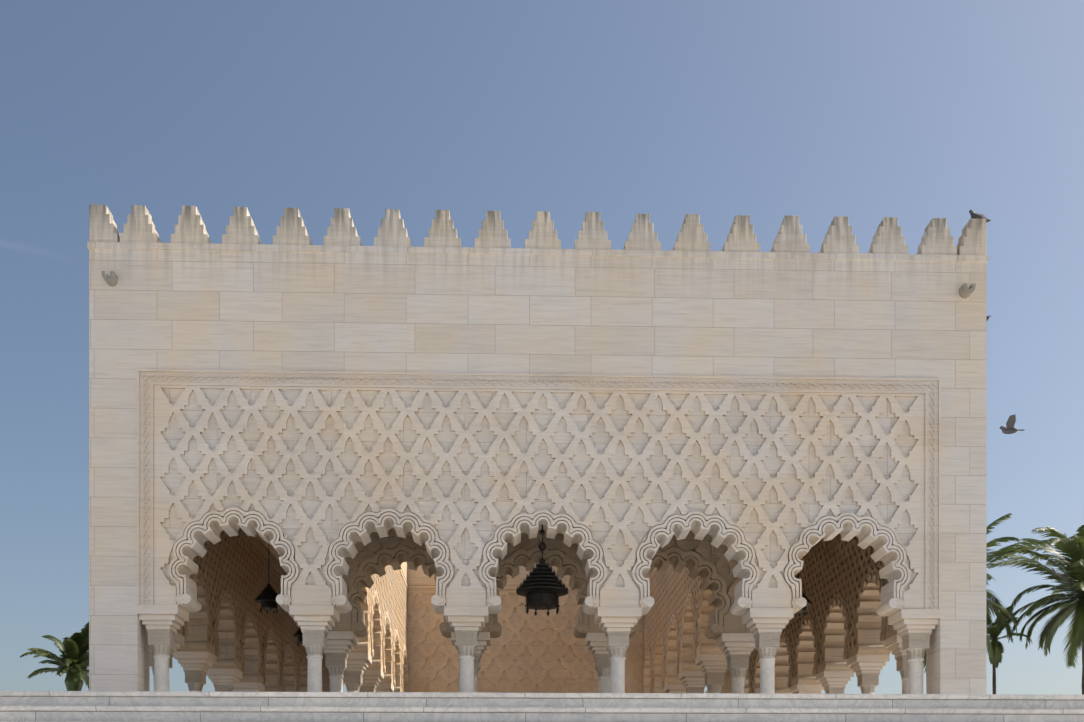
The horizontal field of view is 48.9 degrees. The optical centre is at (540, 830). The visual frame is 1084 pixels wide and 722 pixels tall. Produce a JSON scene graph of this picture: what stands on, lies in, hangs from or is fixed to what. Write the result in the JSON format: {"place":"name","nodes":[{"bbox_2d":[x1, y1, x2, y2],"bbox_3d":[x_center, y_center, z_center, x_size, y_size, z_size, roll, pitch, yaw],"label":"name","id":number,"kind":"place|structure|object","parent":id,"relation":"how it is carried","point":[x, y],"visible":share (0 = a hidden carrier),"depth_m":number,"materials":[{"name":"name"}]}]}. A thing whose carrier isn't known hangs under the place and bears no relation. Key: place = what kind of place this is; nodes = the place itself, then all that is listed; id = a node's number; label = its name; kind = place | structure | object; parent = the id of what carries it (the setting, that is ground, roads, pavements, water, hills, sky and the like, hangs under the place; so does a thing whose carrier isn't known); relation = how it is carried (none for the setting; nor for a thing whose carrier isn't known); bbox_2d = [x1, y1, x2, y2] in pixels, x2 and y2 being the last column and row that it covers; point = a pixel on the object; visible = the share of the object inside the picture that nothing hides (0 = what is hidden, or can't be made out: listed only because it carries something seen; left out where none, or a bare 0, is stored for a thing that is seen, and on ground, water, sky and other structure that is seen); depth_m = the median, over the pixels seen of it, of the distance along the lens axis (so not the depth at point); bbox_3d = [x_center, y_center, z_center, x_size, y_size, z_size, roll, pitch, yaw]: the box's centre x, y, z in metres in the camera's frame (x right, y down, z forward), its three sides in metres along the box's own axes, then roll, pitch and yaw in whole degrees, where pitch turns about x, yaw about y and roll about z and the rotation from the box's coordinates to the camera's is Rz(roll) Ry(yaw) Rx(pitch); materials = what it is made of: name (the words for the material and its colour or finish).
{"place":"outdoors","nodes":[
{"label":"outdoors","id":0,"kind":"place"},
{"bbox_2d":[150,652,173,674],"bbox_3d":[-9.617,-4.215,30.112,0.520,0.540,0.520,0,0,-2],"label":"column capital","id":1,"kind":"object","parent":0,"point":[152,660],"visible":0.19,"depth_m":29.94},
{"bbox_2d":[214,685,233,691],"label":"column capital","id":2,"kind":"object","parent":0,"point":[224,688],"visible":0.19,"depth_m":36.71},
{"bbox_2d":[177,582,304,691],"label":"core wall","id":3,"kind":"structure","parent":0,"point":[193,641],"depth_m":36.35,"materials":[{"name":"stone"}]},
{"bbox_2d":[183,528,307,691],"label":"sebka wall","id":4,"kind":"structure","parent":3,"relation":"attached to","point":[224,598],"depth_m":38.79,"materials":[{"name":"stone"}]},
{"bbox_2d":[177,528,307,691],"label":"wall","id":5,"kind":"structure","parent":4,"relation":"attached to","point":[242,570],"depth_m":37.93,"materials":[{"name":"stone"}]},
{"bbox_2d":[256,533,280,562],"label":"gallery ceiling","id":6,"kind":"structure","parent":0,"point":[273,551],"depth_m":41.42,"materials":[{"name":"stone"}]},
{"bbox_2d":[255,584,277,613],"bbox_3d":[-7.489,-7.913,32.789,0.738,3.803,0.738,0,0,-2],"label":"bronze lantern","id":7,"kind":"object","parent":6,"relation":"hanging from","point":[266,598],"visible":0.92,"depth_m":32.61,"materials":[{"name":"black"}]},
{"bbox_2d":[293,628,302,644],"bbox_3d":[-7.672,-7.913,38.726,0.738,3.803,0.738,0,0,-2],"label":"bronze lantern","id":8,"kind":"object","parent":6,"relation":"hanging from","point":[299,634],"visible":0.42,"depth_m":38.53,"materials":[{"name":"black"}]},
{"bbox_2d":[797,573,811,616],"bbox_3d":[7.184,-7.913,33.242,0.738,3.803,0.738,0,0,-2],"label":"bronze lantern","id":9,"kind":"object","parent":6,"relation":"hanging from","point":[803,609],"visible":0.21,"depth_m":33.09,"materials":[{"name":"black"}]},
{"bbox_2d":[359,686,375,691],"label":"column capital","id":10,"kind":"object","parent":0,"point":[367,688],"visible":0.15,"depth_m":36.85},
{"bbox_2d":[351,562,406,691],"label":"court wall","id":11,"kind":"structure","parent":0,"point":[360,646],"depth_m":36.42,"materials":[{"name":"stone"}]},
{"bbox_2d":[358,567,407,691],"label":"arches","id":12,"kind":"structure","parent":11,"relation":"attached to","point":[401,676],"depth_m":39.33,"materials":[{"name":"stone"}]},
{"bbox_2d":[367,565,406,691],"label":"wall","id":13,"kind":"structure","parent":11,"relation":"attached to","point":[389,587],"depth_m":40.78,"materials":[{"name":"stone"}]},
{"bbox_2d":[322,652,731,692],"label":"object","id":14,"kind":"structure","parent":0,"point":[727,687],"depth_m":50.21,"materials":[{"name":"stone"}]},
{"bbox_2d":[87,242,987,693],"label":"wall","id":15,"kind":"structure","parent":0,"point":[395,308],"depth_m":26.53,"materials":[{"name":"stone"}]},
{"bbox_2d":[137,369,940,611],"bbox_3d":[0.047,-7.543,26.558,17.900,5.264,0.100,0,0,-2],"label":"decorative border","id":16,"kind":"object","parent":15,"relation":"attached to","point":[929,388],"depth_m":26.52,"materials":[{"name":"stone"}]},
{"bbox_2d":[0,691,1083,721],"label":"steps","id":17,"kind":"structure","parent":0,"point":[108,706],"depth_m":12.87,"materials":[{"name":"stone"}]},
{"bbox_2d":[992,654,995,693],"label":"palm trunk","id":18,"kind":"object","parent":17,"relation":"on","point":[994,679],"visible":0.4,"depth_m":57.16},
{"bbox_2d":[986,605,1032,668],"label":"palm tree","id":19,"kind":"object","parent":18,"relation":"on","point":[995,628],"visible":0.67,"depth_m":56.57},
{"bbox_2d":[1081,640,1083,694],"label":"palm trunk","id":20,"kind":"object","parent":17,"relation":"on","point":[1082,684],"visible":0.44,"depth_m":56.81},
{"bbox_2d":[989,525,1083,668],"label":"palm crown","id":21,"kind":"object","parent":20,"relation":"on","point":[1073,566],"visible":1,"depth_m":56.67},
{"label":"palm tree trunk","id":22,"kind":"object","parent":17,"relation":"on","visible":0},
{"bbox_2d":[20,622,88,690],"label":"palm tree","id":23,"kind":"object","parent":22,"relation":"on","point":[73,663],"visible":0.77,"depth_m":50.32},
{"bbox_2d":[0,0,1083,694],"label":"sky","id":24,"kind":"structure","parent":0,"point":[915,112],"materials":[{"name":"blue"}]},
{"bbox_2d":[516,525,568,615],"bbox_3d":[0.034,-5.923,26.988,1.190,2.014,1.190,0,0,-2],"label":"hanging lantern","id":25,"kind":"object","parent":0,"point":[542,587],"visible":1,"depth_m":26.71,"materials":[{"name":"black"}]},
{"bbox_2d":[648,591,722,692],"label":"court wall","id":26,"kind":"structure","parent":0,"point":[710,647],"depth_m":36.73,"materials":[{"name":"stone"}]},
{"bbox_2d":[644,564,702,692],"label":"wall","id":27,"kind":"structure","parent":26,"relation":"attached to","point":[670,588],"depth_m":40.46,"materials":[{"name":"stone"}]},
{"bbox_2d":[643,567,715,692],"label":"arches","id":28,"kind":"structure","parent":26,"relation":"attached to","point":[688,607],"depth_m":38.15,"materials":[{"name":"stone"}]},
{"bbox_2d":[686,687,704,692],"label":"column capital","id":29,"kind":"object","parent":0,"point":[695,689],"visible":0.25,"depth_m":37.16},
{"bbox_2d":[744,584,896,693],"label":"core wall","id":30,"kind":"structure","parent":0,"point":[873,638],"depth_m":36.84,"materials":[{"name":"stone"}]},
{"bbox_2d":[746,567,899,692],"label":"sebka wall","id":31,"kind":"structure","parent":30,"relation":"attached to","point":[871,577],"depth_m":36.85,"materials":[{"name":"stone"}]},
{"bbox_2d":[749,533,895,692],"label":"wall","id":32,"kind":"structure","parent":31,"relation":"attached to","point":[836,564],"depth_m":36.70,"materials":[{"name":"stone"}]},
{"bbox_2d":[824,687,844,693],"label":"column capital","id":33,"kind":"object","parent":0,"point":[834,690],"visible":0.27,"depth_m":37.30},
{"bbox_2d":[1000,414,1024,433],"bbox_3d":[10.827,-9.271,27.362,0.737,0.307,0.513,0,0,-40],"label":"flying pigeon","id":34,"kind":"object","parent":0,"point":[1009,428],"visible":1,"depth_m":27.29,"materials":[{"name":"grey"}]},
{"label":"interior floor","id":35,"kind":"structure","parent":0,"visible":0},
{"bbox_2d":[151,644,171,690],"bbox_3d":[-8.512,-2.830,26.724,0.540,2.630,0.540,0,0,-2],"label":"column shaft","id":36,"kind":"object","parent":35,"relation":"on","point":[161,671],"visible":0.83,"depth_m":26.59,"materials":[{"name":"stone"}]},
{"bbox_2d":[146,629,175,654],"bbox_3d":[-8.512,-4.215,26.724,0.520,0.540,0.520,0,0,-2],"label":"column capital","id":37,"kind":"object","parent":36,"relation":"on","point":[161,636],"visible":0.85,"depth_m":26.49,"materials":[{"name":"stone"}]},
{"bbox_2d":[133,604,188,632],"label":"impost block","id":38,"kind":"structure","parent":36,"relation":"on","point":[171,617],"depth_m":26.35,"materials":[{"name":"stone"}]},
{"bbox_2d":[188,683,202,690],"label":"column capital","id":39,"kind":"object","parent":35,"relation":"on","point":[195,687],"visible":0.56,"depth_m":33.39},
{"bbox_2d":[184,670,206,690],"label":"column capital","id":40,"kind":"object","parent":39,"relation":"on","point":[193,677],"visible":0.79,"depth_m":33.30,"materials":[{"name":"stone"}]},
{"bbox_2d":[174,651,216,672],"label":"impost block","id":41,"kind":"structure","parent":39,"relation":"on","point":[197,660],"depth_m":33.13,"materials":[{"name":"stone"}]},
{"bbox_2d":[305,645,323,691],"bbox_3d":[-5.094,-2.830,26.830,0.540,2.630,0.540,0,0,-2],"label":"column shaft","id":42,"kind":"object","parent":35,"relation":"on","point":[314,677],"visible":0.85,"depth_m":26.69,"materials":[{"name":"stone"}]},
{"bbox_2d":[301,630,327,655],"bbox_3d":[-5.094,-4.215,26.830,0.520,0.540,0.520,0,0,-2],"label":"column capital","id":43,"kind":"object","parent":42,"relation":"on","point":[315,637],"visible":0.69,"depth_m":26.60,"materials":[{"name":"stone"}]},
{"bbox_2d":[289,605,339,633],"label":"impost block","id":44,"kind":"structure","parent":42,"relation":"on","point":[315,617],"depth_m":26.45,"materials":[{"name":"stone"}]},
{"bbox_2d":[327,666,344,691],"bbox_3d":[-5.199,-2.830,30.248,0.540,2.630,0.540,0,0,-2],"label":"column shaft","id":45,"kind":"object","parent":35,"relation":"on","point":[336,682],"visible":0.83,"depth_m":30.11,"materials":[{"name":"stone"}]},
{"bbox_2d":[324,653,347,674],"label":"column capital","id":46,"kind":"object","parent":45,"relation":"on","point":[336,659],"visible":0.79,"depth_m":30.02,"materials":[{"name":"stone"}]},
{"bbox_2d":[324,631,357,654],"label":"impost block","id":47,"kind":"structure","parent":45,"relation":"on","point":[342,641],"depth_m":29.86,"materials":[{"name":"stone"}]},
{"bbox_2d":[332,530,745,638],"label":"cross wall","id":48,"kind":"structure","parent":47,"relation":"on","point":[691,543],"depth_m":30.15,"materials":[{"name":"stone"}]},
{"bbox_2d":[347,545,730,633],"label":"arches","id":49,"kind":"structure","parent":48,"relation":"attached to","point":[581,577],"depth_m":29.93,"materials":[{"name":"stone"}]},
{"bbox_2d":[329,528,752,632],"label":"sebka wall","id":50,"kind":"structure","parent":49,"relation":"attached to","point":[731,623],"depth_m":30.00,"materials":[{"name":"stone"}]},
{"bbox_2d":[346,683,360,691],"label":"column shaft","id":51,"kind":"object","parent":35,"relation":"on","point":[353,687],"visible":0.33,"depth_m":33.51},
{"bbox_2d":[344,671,363,690],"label":"column capital","id":52,"kind":"object","parent":51,"relation":"on","point":[353,676],"visible":0.81,"depth_m":33.43,"materials":[{"name":"stone"}]},
{"bbox_2d":[344,652,371,672],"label":"impost block","id":53,"kind":"structure","parent":51,"relation":"on","point":[358,661],"depth_m":33.28,"materials":[{"name":"stone"}]},
{"bbox_2d":[457,646,476,691],"bbox_3d":[-1.675,-2.830,26.935,0.540,2.630,0.540,0,0,-2],"label":"column shaft","id":54,"kind":"object","parent":35,"relation":"on","point":[466,673],"visible":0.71,"depth_m":26.79,"materials":[{"name":"stone"}]},
{"bbox_2d":[444,606,488,633],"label":"impost block","id":55,"kind":"structure","parent":54,"relation":"on","point":[471,618],"depth_m":26.55,"materials":[{"name":"stone"}]},
{"bbox_2d":[455,630,478,655],"bbox_3d":[-1.675,-4.215,26.935,0.520,0.540,0.520,0,0,-2],"label":"column capital","id":56,"kind":"object","parent":54,"relation":"on","point":[465,638],"visible":0.83,"depth_m":26.70,"materials":[{"name":"stone"}]},
{"bbox_2d":[474,667,478,691],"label":"column shaft","id":57,"kind":"object","parent":35,"relation":"on","point":[475,682],"visible":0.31,"depth_m":30.25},
{"bbox_2d":[451,632,489,655],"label":"impost block","id":58,"kind":"structure","parent":57,"relation":"on","point":[483,640],"depth_m":29.98,"materials":[{"name":"stone"}]},
{"bbox_2d":[474,653,480,675],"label":"column capital","id":59,"kind":"object","parent":57,"relation":"on","point":[477,656],"visible":0.31,"depth_m":30.12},
{"bbox_2d":[407,563,643,692],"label":"cross wall","id":60,"kind":"structure","parent":35,"relation":"on","point":[515,644],"depth_m":47.09,"materials":[{"name":"stone"}]},
{"bbox_2d":[407,582,578,591],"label":"wall","id":61,"kind":"structure","parent":60,"relation":"attached to","point":[431,586],"depth_m":46.93,"materials":[{"name":"stone"}]},
{"bbox_2d":[407,591,643,692],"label":"wall panel","id":62,"kind":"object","parent":60,"relation":"attached to","point":[520,651],"depth_m":47.04,"materials":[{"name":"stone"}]},
{"bbox_2d":[138,389,938,693],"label":"facade wall","id":63,"kind":"structure","parent":35,"relation":"on","point":[504,505],"depth_m":26.64,"materials":[{"name":"stone"}]},
{"bbox_2d":[89,204,985,254],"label":"battlements","id":64,"kind":"structure","parent":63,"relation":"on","point":[888,238],"depth_m":26.54,"materials":[{"name":"stone"}]},
{"bbox_2d":[969,210,990,222],"bbox_3d":[9.949,-13.917,27.056,0.606,0.285,0.180,0,0,-22],"label":"bird","id":65,"kind":"object","parent":64,"relation":"on","point":[973,214],"visible":0.79,"depth_m":26.97,"materials":[{"name":"grey"}]},
{"bbox_2d":[153,385,924,608],"bbox_3d":[0.047,-7.410,26.573,17.200,4.850,0.070,0,0,-2],"label":"relief","id":66,"kind":"object","parent":63,"relation":"attached to","point":[611,594],"depth_m":26.54,"materials":[{"name":"stone"}]},
{"bbox_2d":[102,271,975,298],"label":"water spouts","id":67,"kind":"object","parent":63,"relation":"attached to","point":[965,291],"visible":1,"depth_m":26.53,"materials":[{"name":"stone"}]},
{"bbox_2d":[168,507,910,609],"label":"molding","id":68,"kind":"structure","parent":63,"relation":"attached to","point":[289,579],"depth_m":26.52,"materials":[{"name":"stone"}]},
{"bbox_2d":[597,667,610,692],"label":"column shaft","id":69,"kind":"object","parent":35,"relation":"on","point":[604,683],"visible":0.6,"depth_m":30.31,"materials":[{"name":"stone"}]},
{"bbox_2d":[585,633,608,655],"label":"impost block","id":70,"kind":"structure","parent":69,"relation":"on","point":[595,643],"depth_m":30.08,"materials":[{"name":"stone"}]},
{"bbox_2d":[594,654,610,676],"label":"column capital","id":71,"kind":"object","parent":69,"relation":"on","point":[602,661],"visible":0.56,"depth_m":30.23,"materials":[{"name":"stone"}]},
{"bbox_2d":[608,647,626,692],"bbox_3d":[1.743,-2.830,27.041,0.540,2.630,0.540,0,0,-2],"label":"column shaft","id":72,"kind":"object","parent":35,"relation":"on","point":[617,684],"visible":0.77,"depth_m":26.90,"materials":[{"name":"stone"}]},
{"bbox_2d":[605,631,629,656],"bbox_3d":[1.743,-4.215,27.041,0.520,0.540,0.520,0,0,-2],"label":"column capital","id":73,"kind":"object","parent":72,"relation":"on","point":[617,638],"visible":0.77,"depth_m":26.81,"materials":[{"name":"stone"}]},
{"bbox_2d":[595,607,641,634],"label":"impost block","id":74,"kind":"structure","parent":72,"relation":"on","point":[617,618],"depth_m":26.66,"materials":[{"name":"stone"}]},
{"bbox_2d":[707,685,721,692],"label":"column shaft","id":75,"kind":"object","parent":35,"relation":"on","point":[714,688],"visible":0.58,"depth_m":33.84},
{"bbox_2d":[695,653,726,674],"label":"impost block","id":76,"kind":"structure","parent":75,"relation":"on","point":[711,662],"depth_m":33.59,"materials":[{"name":"stone"}]},
{"bbox_2d":[704,672,724,692],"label":"column capital","id":77,"kind":"object","parent":75,"relation":"on","point":[714,678],"visible":0.81,"depth_m":33.75,"materials":[{"name":"stone"}]},
{"bbox_2d":[729,668,745,692],"bbox_3d":[5.056,-2.830,30.565,0.540,2.630,0.540,0,0,-2],"label":"column shaft","id":78,"kind":"object","parent":35,"relation":"on","point":[737,684],"visible":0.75,"depth_m":30.42,"materials":[{"name":"stone"}]},
{"bbox_2d":[716,633,754,657],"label":"impost block","id":79,"kind":"structure","parent":78,"relation":"on","point":[734,643],"depth_m":30.17,"materials":[{"name":"stone"}]},
{"bbox_2d":[726,654,749,676],"bbox_3d":[5.056,-4.215,30.565,0.520,0.540,0.520,0,0,-2],"label":"column capital","id":80,"kind":"object","parent":78,"relation":"on","point":[737,660],"visible":0.75,"depth_m":30.33,"materials":[{"name":"stone"}]},
{"bbox_2d":[758,647,776,693],"bbox_3d":[5.161,-2.830,27.146,0.540,2.630,0.540,0,0,-2],"label":"column shaft","id":81,"kind":"object","parent":35,"relation":"on","point":[767,674],"visible":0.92,"depth_m":27.01,"materials":[{"name":"stone"}]},
{"bbox_2d":[754,632,780,656],"bbox_3d":[5.161,-4.215,27.146,0.520,0.540,0.520,0,0,-2],"label":"column capital","id":82,"kind":"object","parent":81,"relation":"on","point":[764,640],"visible":0.83,"depth_m":26.91,"materials":[{"name":"stone"}]},
{"bbox_2d":[742,608,793,635],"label":"impost block","id":83,"kind":"structure","parent":81,"relation":"on","point":[756,620],"depth_m":26.77,"materials":[{"name":"stone"}]},
{"bbox_2d":[860,685,874,693],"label":"column shaft","id":84,"kind":"object","parent":35,"relation":"on","point":[868,692],"visible":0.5,"depth_m":33.96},
{"bbox_2d":[856,673,879,692],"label":"column capital","id":85,"kind":"object","parent":84,"relation":"on","point":[867,679],"visible":0.79,"depth_m":33.89,"materials":[{"name":"stone"}]},
{"bbox_2d":[847,654,889,674],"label":"impost block","id":86,"kind":"structure","parent":84,"relation":"on","point":[866,663],"depth_m":33.72,"materials":[{"name":"stone"}]},
{"bbox_2d":[900,669,908,693],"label":"column shaft","id":87,"kind":"object","parent":35,"relation":"on","point":[904,685],"visible":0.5,"depth_m":30.59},
{"bbox_2d":[884,634,906,657],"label":"impost block","id":88,"kind":"structure","parent":87,"relation":"on","point":[893,644],"depth_m":30.56,"materials":[{"name":"stone"}]},
{"bbox_2d":[895,655,908,677],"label":"column capital","id":89,"kind":"object","parent":87,"relation":"on","point":[902,662],"visible":0.44,"depth_m":30.53,"materials":[{"name":"stone"}]},
{"bbox_2d":[907,648,925,693],"bbox_3d":[8.580,-2.830,27.252,0.540,2.630,0.540,0,0,-2],"label":"column shaft","id":90,"kind":"object","parent":35,"relation":"on","point":[915,680],"visible":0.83,"depth_m":27.11,"materials":[{"name":"stone"}]},
{"bbox_2d":[901,633,930,657],"bbox_3d":[8.580,-4.215,27.252,0.520,0.540,0.520,0,0,-2],"label":"column capital","id":91,"kind":"object","parent":90,"relation":"on","point":[915,640],"visible":0.77,"depth_m":27.02,"materials":[{"name":"stone"}]},
{"bbox_2d":[888,609,944,636],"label":"impost block","id":92,"kind":"structure","parent":90,"relation":"on","point":[903,621],"depth_m":26.88,"materials":[{"name":"stone"}]},
{"bbox_3d":[-5.410,-2.830,37.085,0.540,2.630,0.540,0,0,-2],"label":"column","id":93,"kind":"object","parent":35,"relation":"on","visible":0},
{"bbox_2d":[361,669,383,687],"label":"impost block","id":94,"kind":"structure","parent":93,"relation":"on","point":[372,677],"depth_m":36.71,"materials":[{"name":"stone"}]},
{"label":"column","id":95,"kind":"object","parent":35,"relation":"on","visible":0},
{"bbox_2d":[376,682,393,691],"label":"impost block","id":96,"kind":"structure","parent":95,"relation":"on","point":[385,686],"depth_m":40.07,"materials":[{"name":"stone"}]},
{"bbox_3d":[4.845,-2.830,37.402,0.540,2.630,0.540,0,0,-2],"label":"column","id":97,"kind":"object","parent":35,"relation":"on","visible":0},
{"bbox_2d":[678,670,704,688],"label":"impost block","id":98,"kind":"structure","parent":97,"relation":"on","point":[691,678],"depth_m":37.00,"materials":[{"name":"stone"}]},
{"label":"column","id":99,"kind":"object","parent":35,"relation":"on","visible":0},
{"bbox_2d":[664,683,686,692],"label":"impost block","id":100,"kind":"structure","parent":99,"relation":"on","point":[673,688],"depth_m":40.35,"materials":[{"name":"stone"}]},
{"bbox_3d":[-9.617,-2.830,30.112,0.540,2.630,0.540,0,0,-2],"label":"column","id":101,"kind":"object","parent":35,"relation":"on","visible":0},
{"bbox_2d":[150,633,183,654],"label":"impost block","id":102,"kind":"structure","parent":101,"relation":"on","point":[179,639],"depth_m":30.23,"materials":[{"name":"stone"}]},
{"bbox_3d":[-9.828,-2.830,36.948,0.540,2.630,0.540,0,0,-2],"label":"column","id":103,"kind":"object","parent":35,"relation":"on","visible":0},
{"bbox_2d":[206,668,242,686],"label":"impost block","id":104,"kind":"structure","parent":103,"relation":"on","point":[226,676],"depth_m":36.55,"materials":[{"name":"stone"}]},
{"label":"column","id":105,"kind":"object","parent":35,"relation":"on","visible":0},
{"bbox_2d":[234,682,264,691],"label":"impost block","id":106,"kind":"structure","parent":105,"relation":"on","point":[249,687],"depth_m":39.96,"materials":[{"name":"stone"}]},
{"bbox_3d":[9.263,-2.830,37.538,0.540,2.630,0.540,0,0,-2],"label":"column","id":107,"kind":"object","parent":35,"relation":"on","visible":0},
{"bbox_2d":[816,670,853,688],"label":"impost block","id":108,"kind":"structure","parent":107,"relation":"on","point":[832,678],"depth_m":37.14,"materials":[{"name":"stone"}]},
{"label":"column","id":109,"kind":"object","parent":35,"relation":"on","visible":0},
{"bbox_2d":[790,684,823,693],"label":"impost block","id":110,"kind":"structure","parent":109,"relation":"on","point":[807,689],"depth_m":40.48,"materials":[{"name":"stone"}]},
{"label":"palm tree trunk","id":111,"kind":"object","parent":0,"visible":0},
{"bbox_2d":[923,513,1068,672],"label":"palm crown","id":112,"kind":"object","parent":111,"relation":"on","point":[995,605],"visible":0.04,"depth_m":54.90}
]}

